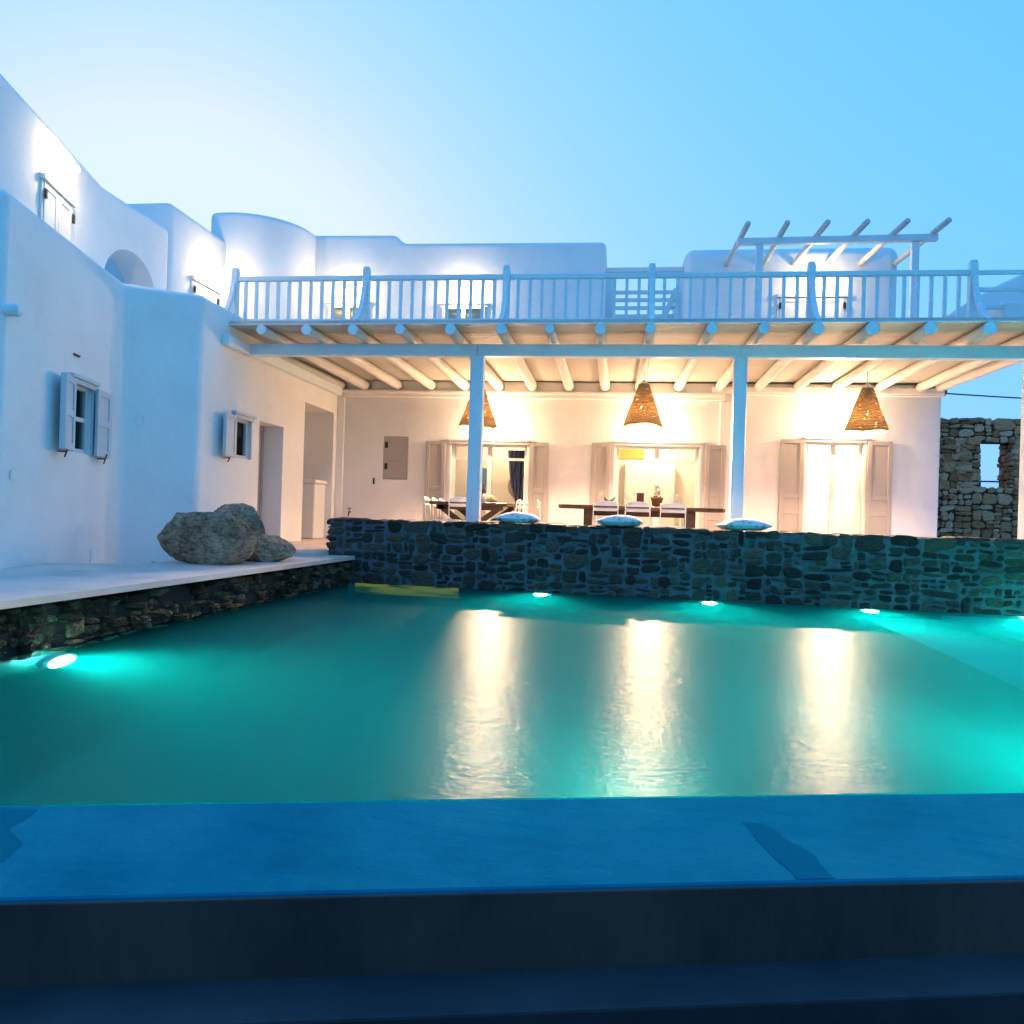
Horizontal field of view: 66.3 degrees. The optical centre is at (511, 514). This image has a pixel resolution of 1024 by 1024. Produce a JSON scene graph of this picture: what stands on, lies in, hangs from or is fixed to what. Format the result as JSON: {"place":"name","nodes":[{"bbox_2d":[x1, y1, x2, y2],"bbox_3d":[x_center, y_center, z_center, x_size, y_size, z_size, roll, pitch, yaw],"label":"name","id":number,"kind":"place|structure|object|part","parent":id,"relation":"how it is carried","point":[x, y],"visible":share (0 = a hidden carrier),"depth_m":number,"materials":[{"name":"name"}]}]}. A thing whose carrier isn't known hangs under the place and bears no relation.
{"place":"outdoors","nodes":[
{"label":"outdoors","id":0,"kind":"place"},
{"bbox_2d":[288,538,329,555],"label":"terrace floor","id":1,"kind":"structure","parent":0,"point":[311,547],"depth_m":11.61,"materials":[{"name":"white concrete"}]},
{"bbox_2d":[301,479,326,538],"bbox_3d":[-4.231,-0.116,15.139,1.130,1.122,0.605,2,0,7],"label":"masonry counter","id":2,"kind":"object","parent":1,"relation":"on","point":[313,504],"visible":0.45,"depth_m":14.85,"materials":[{"name":"white paint"}]},
{"bbox_2d":[432,497,438,520],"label":"white chair","id":3,"kind":"object","parent":1,"relation":"on","point":[434,499],"visible":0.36,"depth_m":13.76,"materials":[{"name":"white wood"}]},
{"bbox_2d":[424,497,449,520],"bbox_3d":[-1.221,0.120,13.114,0.508,0.833,0.419,2,0,7],"label":"white chair","id":4,"kind":"object","parent":1,"relation":"on","point":[427,504],"visible":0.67,"depth_m":13.11,"materials":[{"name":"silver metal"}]},
{"bbox_2d":[439,498,465,521],"bbox_3d":[-1.073,0.124,14.254,0.508,0.833,0.419,2,0,7],"label":"white chair","id":5,"kind":"object","parent":1,"relation":"on","point":[440,499],"visible":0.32,"depth_m":14.25,"materials":[{"name":"white wood"}]},
{"bbox_2d":[448,497,465,520],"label":"white chair","id":6,"kind":"object","parent":1,"relation":"on","point":[458,499],"visible":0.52,"depth_m":12.50,"materials":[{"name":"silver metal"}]},
{"bbox_2d":[0,74,946,568],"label":"white villa","id":7,"kind":"object","parent":1,"relation":"on","point":[124,300],"visible":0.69,"depth_m":14.18,"materials":[{"name":"paint"}]},
{"bbox_2d":[0,304,22,316],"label":"drain spout","id":8,"kind":"object","parent":7,"relation":"attached to","point":[13,310],"visible":1,"depth_m":7.05,"materials":[{"name":"blue paint"}]},
{"bbox_2d":[9,470,15,479],"bbox_3d":[-4.622,-0.364,7.262,0.019,0.090,0.090,2,0,-7],"label":"power socket","id":9,"kind":"object","parent":7,"relation":"attached to","point":[12,475],"visible":1,"depth_m":7.24,"materials":[{"name":"white paint"}]},
{"bbox_2d":[39,172,76,242],"bbox_3d":[-5.882,-3.633,10.159,0.069,1.190,0.980,2,0,-9],"label":"shuttered window","id":10,"kind":"structure","parent":7,"relation":"in","point":[56,207],"depth_m":10.08,"materials":[{"name":"white paint"}]},
{"bbox_2d":[55,161,79,174],"bbox_3d":[-5.748,-4.474,10.156,0.284,0.140,0.100,2,0,-9],"label":"wall lamp","id":11,"kind":"object","parent":7,"relation":"attached to","point":[75,169],"visible":1,"depth_m":10.14,"materials":[{"name":"white metal"}]},
{"bbox_2d":[57,372,112,463],"bbox_3d":[-4.791,-1.055,8.708,0.233,0.928,1.474,2,0,-10],"label":"casement window","id":12,"kind":"structure","parent":7,"relation":"in","point":[74,387],"depth_m":8.89,"materials":[{"name":"grey paint"}]},
{"bbox_2d":[191,275,220,304],"bbox_3d":[-5.767,-3.695,14.748,0.069,1.320,0.970,2,0,7],"label":"shuttered window","id":13,"kind":"structure","parent":7,"relation":"in","point":[200,287],"depth_m":14.68,"materials":[{"name":"white paint"}]},
{"bbox_2d":[222,410,256,461],"bbox_3d":[-4.021,-1.117,11.394,0.210,0.758,1.086,2,0,4],"label":"casement window","id":14,"kind":"structure","parent":7,"relation":"in","point":[235,425],"depth_m":11.34,"materials":[{"name":"grey paint"}]},
{"bbox_2d":[257,426,263,520],"bbox_3d":[-4.232,-0.512,12.652,0.100,1.890,0.880,2,0,7],"label":"side door","id":15,"kind":"structure","parent":7,"relation":"in","point":[261,429],"depth_m":13.02,"materials":[{"name":"grey paint"}]},
{"bbox_2d":[325,301,371,318],"bbox_3d":[-3.475,-3.723,16.557,0.990,1.555,0.074,2,0,7],"label":"casement window","id":16,"kind":"structure","parent":7,"relation":"in","point":[338,304],"depth_m":16.55,"materials":[{"name":"white paint"}]},
{"bbox_2d":[346,289,352,297],"bbox_3d":[-3.436,-4.645,16.450,0.100,0.140,0.284,2,0,7],"label":"wall lamp","id":17,"kind":"object","parent":7,"relation":"attached to","point":[349,293],"visible":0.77,"depth_m":16.57,"materials":[{"name":"white paint"}]},
{"bbox_2d":[439,302,488,318],"bbox_3d":[-1.017,-3.630,16.240,1.050,1.515,0.074,2,0,7],"label":"casement window","id":18,"kind":"structure","parent":7,"relation":"in","point":[464,306],"depth_m":16.21,"materials":[{"name":"white paint"}]},
{"bbox_2d":[461,287,467,296],"bbox_3d":[-0.987,-4.592,16.134,0.100,0.140,0.284,2,0,7],"label":"wall lamp","id":19,"kind":"object","parent":7,"relation":"attached to","point":[465,292],"visible":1,"depth_m":16.25,"materials":[{"name":"white paint"}]},
{"bbox_2d":[482,468,486,489],"bbox_3d":[-0.712,-0.797,18.209,0.480,0.570,0.050,2,0,7],"label":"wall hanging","id":20,"kind":"object","parent":7,"relation":"attached to","point":[484,475],"depth_m":18.17,"materials":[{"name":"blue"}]},
{"bbox_2d":[424,438,548,523],"bbox_3d":[-0.503,-0.426,15.224,2.400,2.068,0.259,2,0,7],"label":"french door","id":21,"kind":"structure","parent":7,"relation":"in","point":[536,473],"depth_m":15.24,"materials":[{"name":"white paint"}]},
{"bbox_2d":[508,479,513,497],"bbox_3d":[0.218,-0.654,18.104,0.640,0.640,0.020,2,0,7],"label":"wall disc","id":22,"kind":"object","parent":7,"relation":"attached to","point":[510,489],"depth_m":18.13,"materials":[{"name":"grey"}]},
{"bbox_2d":[508,450,524,523],"bbox_3d":[0.097,-0.412,15.736,0.420,1.751,0.076,2,0,7],"label":"curtain","id":23,"kind":"object","parent":7,"relation":"hanging from","point":[516,470],"depth_m":15.72,"materials":[{"name":"black fabric"}]},
{"bbox_2d":[619,449,643,458],"bbox_3d":[2.585,-1.373,17.750,0.800,0.220,0.060,2,0,7],"label":"ochre shelf","id":24,"kind":"object","parent":7,"relation":"attached to","point":[631,453],"visible":0.56,"depth_m":17.71,"materials":[{"name":"yellow wood"}]},
{"bbox_2d":[606,267,683,317],"bbox_3d":[2.744,-4.505,16.411,1.565,1.090,0.820,2,0,7],"label":"slatted screen","id":25,"kind":"object","parent":7,"relation":"attached to","point":[670,301],"visible":0.64,"depth_m":16.70,"materials":[{"name":"blue paint"}]},
{"bbox_2d":[623,463,675,527],"bbox_3d":[3.051,-0.239,17.520,1.110,1.780,0.430,2,0,7],"label":"wardrobe","id":26,"kind":"object","parent":7,"relation":"in","point":[638,477],"visible":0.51,"depth_m":17.31,"materials":[{"name":"white paint"}]},
{"bbox_3d":[2.753,-0.243,17.357,0.520,1.730,0.030,2,0,7],"label":"door","id":27,"kind":"part","parent":26,"relation":"part of","materials":[{"name":"white paint"}]},
{"bbox_3d":[3.298,-0.226,17.286,0.520,1.730,0.030,2,0,7],"label":"door","id":28,"kind":"part","parent":26,"relation":"part of","materials":[{"name":"white paint"}]},
{"bbox_2d":[650,428,655,435],"bbox_3d":[2.651,-1.561,14.700,0.100,0.140,0.174,2,0,7],"label":"wall lamp","id":29,"kind":"object","parent":7,"relation":"attached to","point":[653,432],"visible":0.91,"depth_m":14.65,"materials":[{"name":"white paint"}]},
{"bbox_2d":[590,440,725,529],"bbox_3d":[2.724,-0.340,14.806,2.470,2.088,0.262,2,0,7],"label":"french door","id":30,"kind":"structure","parent":7,"relation":"in","point":[715,459],"depth_m":14.78,"materials":[{"name":"white paint"}]},
{"bbox_2d":[672,248,896,317],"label":"house","id":31,"kind":"structure","parent":7,"relation":"on","point":[847,259],"depth_m":15.45,"materials":[{"name":"white paint"}]},
{"bbox_2d":[777,293,847,317],"bbox_3d":[5.854,-3.446,15.355,1.330,1.760,0.069,2,0,7],"label":"shuttered window","id":32,"kind":"structure","parent":31,"relation":"in","point":[789,297],"depth_m":15.35,"materials":[{"name":"white paint"}]},
{"bbox_2d":[778,436,892,534],"bbox_3d":[5.903,-0.309,14.397,1.960,2.218,0.259,2,0,7],"label":"french door","id":33,"kind":"structure","parent":7,"relation":"in","point":[793,482],"depth_m":14.39,"materials":[{"name":"white paint"}]},
{"bbox_2d":[947,393,1021,398],"bbox_3d":[13.154,-2.567,15.959,10.921,0.924,0.028,2,0,-14],"label":"overhead cable","id":34,"kind":"object","parent":7,"relation":"attached to","point":[985,395],"visible":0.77,"depth_m":14.90,"materials":[{"name":"grey metal"}]},
{"bbox_2d":[429,501,518,520],"bbox_3d":[-0.602,0.187,13.588,1.280,0.776,1.900,2,0,7],"label":"trestle table","id":35,"kind":"object","parent":1,"relation":"on","point":[445,508],"visible":0.38,"depth_m":12.81,"materials":[{"name":"brown wood"}]},
{"bbox_2d":[481,484,485,501],"bbox_3d":[-0.470,-0.347,12.918,0.076,0.300,0.075,2,0,7],"label":"wine bottle","id":36,"kind":"object","parent":35,"relation":"on","point":[483,490],"visible":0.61,"depth_m":12.89,"materials":[{"name":"green glass"}]},
{"bbox_2d":[482,493,485,501],"bbox_3d":[-0.454,-0.277,12.825,0.060,0.160,0.060,2,0,7],"label":"white candle","id":37,"kind":"object","parent":35,"relation":"on","point":[484,497],"visible":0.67,"depth_m":12.80,"materials":[{"name":"white wax"}]},
{"bbox_2d":[486,495,498,502],"bbox_3d":[-0.331,-0.255,12.849,0.230,0.124,0.228,2,0,7],"label":"fruit bowl","id":38,"kind":"object","parent":35,"relation":"on","point":[491,499],"visible":1,"depth_m":12.78,"materials":[{"name":"yellow food"}]},
{"bbox_2d":[492,499,520,523],"bbox_3d":[-0.120,0.153,12.972,0.508,0.833,0.419,2,0,7],"label":"white chair","id":39,"kind":"object","parent":1,"relation":"on","point":[519,503],"visible":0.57,"depth_m":12.80,"materials":[{"name":"white wood"}]},
{"bbox_2d":[496,500,524,523],"bbox_3d":[-0.048,0.155,13.537,0.508,0.833,0.419,2,0,7],"label":"white chair","id":40,"kind":"object","parent":1,"relation":"on","point":[522,502],"visible":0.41,"depth_m":13.39,"materials":[{"name":"white wood"}]},
{"bbox_2d":[522,501,527,523],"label":"white chair","id":41,"kind":"object","parent":1,"relation":"on","point":[526,504],"visible":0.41,"depth_m":13.96,"materials":[{"name":"white wood"}]},
{"bbox_2d":[537,500,565,524],"bbox_3d":[0.656,0.176,12.969,0.508,0.833,0.419,2,0,0],"label":"white chair","id":42,"kind":"object","parent":1,"relation":"on","point":[538,503],"visible":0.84,"depth_m":12.78,"materials":[{"name":"white wood"}]},
{"bbox_2d":[592,501,618,524],"bbox_3d":[1.476,0.201,12.418,0.419,0.833,0.508,2,0,7],"label":"white chair","id":43,"kind":"object","parent":1,"relation":"on","point":[604,503],"visible":0.49,"depth_m":12.18,"materials":[{"name":"white wood"}]},
{"bbox_2d":[222,317,1023,538],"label":"veranda roof","id":44,"kind":"structure","parent":1,"relation":"on","point":[939,354],"depth_m":11.08,"materials":[{"name":"blue paint"}]},
{"bbox_2d":[458,390,497,432],"bbox_3d":[-0.557,-1.992,13.188,0.668,1.192,0.661,2,0,7],"label":"pendant lamp","id":45,"kind":"object","parent":44,"relation":"hanging from","point":[489,422],"visible":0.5,"depth_m":13.03,"materials":[{"name":"wicker"}]},
{"bbox_2d":[224,260,991,320],"bbox_3d":[0.944,-3.031,10.747,10.352,0.934,0.564,2,0,7],"label":"balcony railing","id":46,"kind":"object","parent":44,"relation":"on","point":[974,304],"visible":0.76,"depth_m":10.90,"materials":[{"name":"blue paint"}]},
{"bbox_2d":[622,372,662,430],"bbox_3d":[2.155,-1.975,12.838,0.661,1.192,0.668,2,0,34],"label":"pendant lamp","id":47,"kind":"object","parent":44,"relation":"hanging from","point":[642,412],"visible":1,"depth_m":12.67,"materials":[{"name":"brown wicker"}]},
{"bbox_2d":[724,217,951,317],"bbox_3d":[5.725,-3.726,14.320,3.393,2.512,2.205,2,0,7],"label":"roof pergola","id":48,"kind":"object","parent":44,"relation":"on","point":[916,241],"visible":0.87,"depth_m":13.78,"materials":[{"name":"blue paint"}]},
{"bbox_2d":[843,372,888,436],"bbox_3d":[5.609,-1.841,12.391,0.661,1.192,0.668,2,0,-34],"label":"pendant lamp","id":49,"kind":"object","parent":44,"relation":"hanging from","point":[866,417],"visible":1,"depth_m":12.24,"materials":[{"name":"brown wicker"}]},
{"bbox_2d":[946,275,1023,316],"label":"sloped parapet","id":50,"kind":"structure","parent":44,"relation":"on","point":[993,298],"depth_m":10.98,"materials":[{"name":"white paint"}]},
{"bbox_2d":[978,270,1023,309],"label":"side rail bars","id":51,"kind":"object","parent":44,"relation":"on","point":[1000,289],"visible":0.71,"depth_m":10.26,"materials":[{"name":"blue paint"}]},
{"bbox_2d":[986,301,1023,316],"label":"parapet block","id":52,"kind":"structure","parent":44,"relation":"on","point":[1013,309],"depth_m":10.23,"materials":[{"name":"white paint"}]},
{"bbox_2d":[625,502,650,526],"bbox_3d":[1.958,0.215,12.355,0.419,0.833,0.508,2,0,6],"label":"white chair","id":53,"kind":"object","parent":1,"relation":"on","point":[637,504],"visible":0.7,"depth_m":12.11,"materials":[{"name":"white wood"}]},
{"bbox_2d":[558,504,724,527],"bbox_3d":[2.089,0.252,12.837,2.630,0.765,0.920,2,0,7],"label":"dining table","id":54,"kind":"object","parent":1,"relation":"on","point":[655,512],"visible":0.62,"depth_m":12.57,"materials":[{"name":"brown wood"}]},
{"bbox_2d":[650,486,664,506],"bbox_3d":[2.359,-0.307,12.803,0.223,0.369,0.224,2,0,40],"label":"potted plant","id":55,"kind":"object","parent":54,"relation":"on","point":[656,501],"visible":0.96,"depth_m":12.75,"materials":[{"name":"brown plant"}]},
{"bbox_2d":[658,503,685,527],"bbox_3d":[2.502,0.232,12.285,0.419,0.833,0.508,2,0,8],"label":"white chair","id":56,"kind":"object","parent":1,"relation":"on","point":[672,505],"visible":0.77,"depth_m":12.05,"materials":[{"name":"white wood"}]},
{"bbox_2d":[937,417,1020,538],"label":"ruined stone wall","id":57,"kind":"structure","parent":1,"relation":"on","point":[968,506],"depth_m":18.72,"materials":[{"name":"grey stone"}]},
{"bbox_2d":[979,481,998,486],"bbox_3d":[13.361,0.070,21.467,6.000,1.982,0.060,2,0,7],"label":"metal handrail","id":58,"kind":"object","parent":1,"relation":"on","point":[987,481],"visible":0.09,"depth_m":21.50,"materials":[{"name":"grey metal"}]},
{"bbox_2d":[0,793,1023,986],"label":"swimming pool","id":59,"kind":"structure","parent":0,"point":[101,894],"depth_m":2.22,"materials":[{"name":"paint"}]},
{"bbox_2d":[0,583,1023,806],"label":"pool water","id":60,"kind":"structure","parent":59,"relation":"in","point":[356,692],"depth_m":4.16,"materials":[{"name":"teal liquid"}]},
{"bbox_2d":[0,953,1023,1023],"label":"overflow basin","id":61,"kind":"object","parent":59,"relation":"in","point":[972,989],"depth_m":2.03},
{"bbox_2d":[0,0,1023,487],"label":"sky","id":62,"kind":"structure","parent":0,"point":[650,131],"materials":[{"name":"blue"}]},
{"bbox_2d":[636,493,643,501],"bbox_3d":[2.105,-0.242,12.888,0.128,0.225,0.128,2,0,7],"label":"red lantern","id":63,"kind":"object","parent":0,"point":[640,497],"visible":0.6,"depth_m":12.84,"materials":[{"name":"brown metal"}]},
{"bbox_3d":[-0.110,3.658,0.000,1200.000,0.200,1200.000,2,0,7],"label":"ground","id":64,"kind":"structure","parent":0,"visible":0},
{"bbox_2d":[0,562,350,657],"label":"deck edge wall","id":65,"kind":"structure","parent":64,"relation":"on","point":[28,629],"depth_m":6.37,"materials":[{"name":"grey stone"}]},
{"bbox_2d":[0,555,354,609],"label":"pool deck","id":66,"kind":"structure","parent":65,"relation":"on","point":[29,585],"depth_m":6.79,"materials":[{"name":"white concrete"}]},
{"bbox_2d":[157,512,256,564],"bbox_3d":[-3.301,0.281,8.555,0.989,0.631,0.647,2,0,7],"label":"boulder","id":67,"kind":"object","parent":66,"relation":"on","point":[209,538],"visible":0.94,"depth_m":8.34,"materials":[{"name":"grey stone"}]},
{"bbox_2d":[214,503,265,534],"bbox_3d":[-3.292,0.225,9.462,0.899,0.732,0.523,2,0,21],"label":"boulder","id":68,"kind":"object","parent":66,"relation":"on","point":[247,514],"visible":0.3,"depth_m":9.37,"materials":[{"name":"grey stone"}]},
{"bbox_2d":[245,533,295,561],"bbox_3d":[-2.896,0.411,9.206,0.673,0.384,0.512,2,0,-35],"label":"boulder","id":69,"kind":"object","parent":66,"relation":"on","point":[272,548],"visible":0.62,"depth_m":9.05,"materials":[{"name":"grey stone"}]},
{"bbox_2d":[326,517,1023,615],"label":"pool back wall","id":70,"kind":"structure","parent":64,"relation":"on","point":[965,574],"depth_m":9.89,"materials":[{"name":"stone"}]},
{"bbox_2d":[495,512,540,523],"bbox_3d":[0.087,0.039,10.607,0.600,0.154,0.600,2,0,4],"label":"cushion","id":71,"kind":"object","parent":70,"relation":"on","point":[522,517],"visible":0.94,"depth_m":10.35,"materials":[{"name":"fabric"}]},
{"bbox_2d":[596,515,643,526],"bbox_3d":[1.431,0.079,10.334,0.600,0.154,0.600,1,-2,13],"label":"cushion","id":72,"kind":"object","parent":70,"relation":"on","point":[622,520],"visible":0.94,"depth_m":10.10,"materials":[{"name":"fabric"}]},
{"bbox_2d":[715,518,772,530],"bbox_3d":[2.957,0.125,10.036,0.600,0.154,0.600,2,-2,0],"label":"cushion","id":73,"kind":"object","parent":70,"relation":"on","point":[740,524],"visible":0.94,"depth_m":9.79,"materials":[{"name":"fabric"}]}
]}

